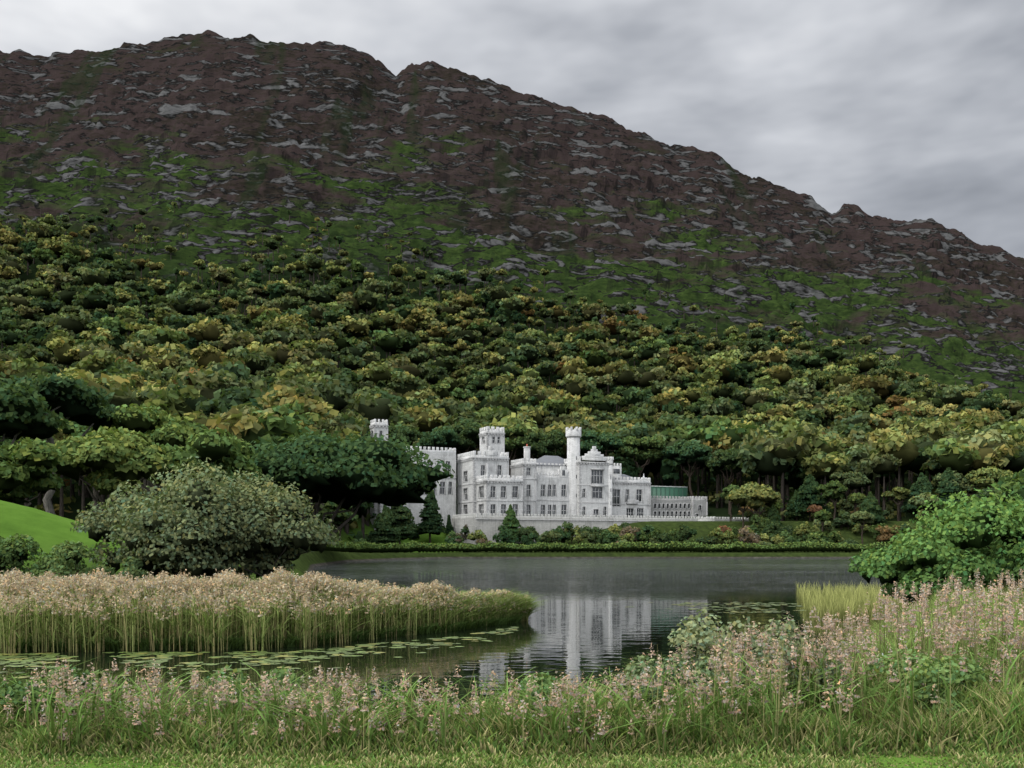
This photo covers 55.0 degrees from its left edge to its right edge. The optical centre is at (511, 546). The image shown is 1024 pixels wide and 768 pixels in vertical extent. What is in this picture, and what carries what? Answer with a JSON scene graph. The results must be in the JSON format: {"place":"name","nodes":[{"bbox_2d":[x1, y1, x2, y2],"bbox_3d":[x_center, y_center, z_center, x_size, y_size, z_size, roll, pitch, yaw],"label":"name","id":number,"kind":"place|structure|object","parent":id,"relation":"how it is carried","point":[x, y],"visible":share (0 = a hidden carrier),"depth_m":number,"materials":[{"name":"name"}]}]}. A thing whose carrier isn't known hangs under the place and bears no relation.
{"place":"outdoors","nodes":[
{"label":"outdoors","id":0,"kind":"place"},
{"bbox_2d":[0,558,883,710],"bbox_3d":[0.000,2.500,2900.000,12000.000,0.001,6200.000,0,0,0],"label":"lake water","id":1,"kind":"structure","parent":0,"point":[602,613],"depth_m":32.12,"materials":[{"name":"black liquid"}]},
{"bbox_2d":[0,601,832,677],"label":"water lily pads","id":2,"kind":"object","parent":1,"relation":"on","point":[168,655],"visible":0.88,"depth_m":22.78,"materials":[{"name":"green plant"}]},
{"bbox_2d":[0,571,915,654],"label":"reed stems","id":3,"kind":"object","parent":1,"relation":"on","point":[48,630],"visible":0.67,"depth_m":24.80,"materials":[{"name":"green plant"}]},
{"bbox_2d":[0,566,530,623],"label":"reed plumes","id":4,"kind":"object","parent":3,"relation":"attached to","point":[119,581],"visible":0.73,"depth_m":25.66,"materials":[{"name":"beige plant"}]},
{"bbox_2d":[0,30,1023,767],"bbox_3d":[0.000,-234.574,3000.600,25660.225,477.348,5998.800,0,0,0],"label":"terrain","id":5,"kind":"structure","parent":0,"point":[234,144],"depth_m":736.43,"materials":[{"name":"brown stone"}]},
{"bbox_2d":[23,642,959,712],"bbox_3d":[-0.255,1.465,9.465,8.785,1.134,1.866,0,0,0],"label":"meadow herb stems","id":6,"kind":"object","parent":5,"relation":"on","point":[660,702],"visible":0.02,"depth_m":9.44,"materials":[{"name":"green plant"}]},
{"bbox_2d":[0,608,988,716],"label":"meadow herbs","id":7,"kind":"object","parent":5,"relation":"on","point":[695,633],"visible":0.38,"depth_m":9.26,"materials":[{"name":"green plant"}]},
{"bbox_2d":[0,372,1013,549],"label":"trees","id":8,"kind":"object","parent":5,"relation":"on","point":[114,447],"depth_m":136.95,"materials":[{"name":"green plant"}]},
{"bbox_2d":[0,569,1023,767],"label":"meadow grass","id":9,"kind":"structure","parent":5,"relation":"on","point":[880,717],"depth_m":8.00,"materials":[{"name":"green plant"}]},
{"bbox_2d":[0,456,1023,605],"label":"shrubs","id":10,"kind":"object","parent":5,"relation":"on","point":[213,530],"depth_m":39.11,"materials":[{"name":"green plant"}]},
{"bbox_2d":[0,197,1023,541],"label":"forest trees","id":11,"kind":"object","parent":5,"relation":"on","point":[274,373],"depth_m":424.95,"materials":[{"name":"green plant"}]},
{"bbox_2d":[3,568,1023,739],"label":"wildflowers","id":12,"kind":"object","parent":5,"relation":"on","point":[961,629],"visible":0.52,"depth_m":8.67,"materials":[{"name":"plant"}]},
{"bbox_2d":[0,0,1023,257],"label":"sky","id":13,"kind":"structure","parent":0,"point":[907,110],"materials":[{"name":"grey"}]},
{"bbox_2d":[370,419,748,544],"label":"castle walls","id":14,"kind":"structure","parent":0,"point":[546,475],"depth_m":259.97,"materials":[{"name":"grey stone"}]},
{"bbox_2d":[369,424,707,529],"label":"stone trim","id":15,"kind":"structure","parent":14,"relation":"attached to","point":[629,501],"depth_m":260.06,"materials":[{"name":"grey stone"}]},
{"bbox_2d":[380,431,700,517],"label":"windows","id":16,"kind":"structure","parent":14,"relation":"in","point":[442,486],"depth_m":264.07,"materials":[{"name":"grey glass"}]},
{"bbox_2d":[536,455,636,479],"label":"castle roofs","id":17,"kind":"structure","parent":14,"relation":"on","point":[558,460],"depth_m":272.04,"materials":[{"name":"grey stone"}]},
{"bbox_2d":[526,445,686,498],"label":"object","id":18,"kind":"object","parent":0,"point":[669,491],"visible":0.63,"depth_m":289.98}
]}

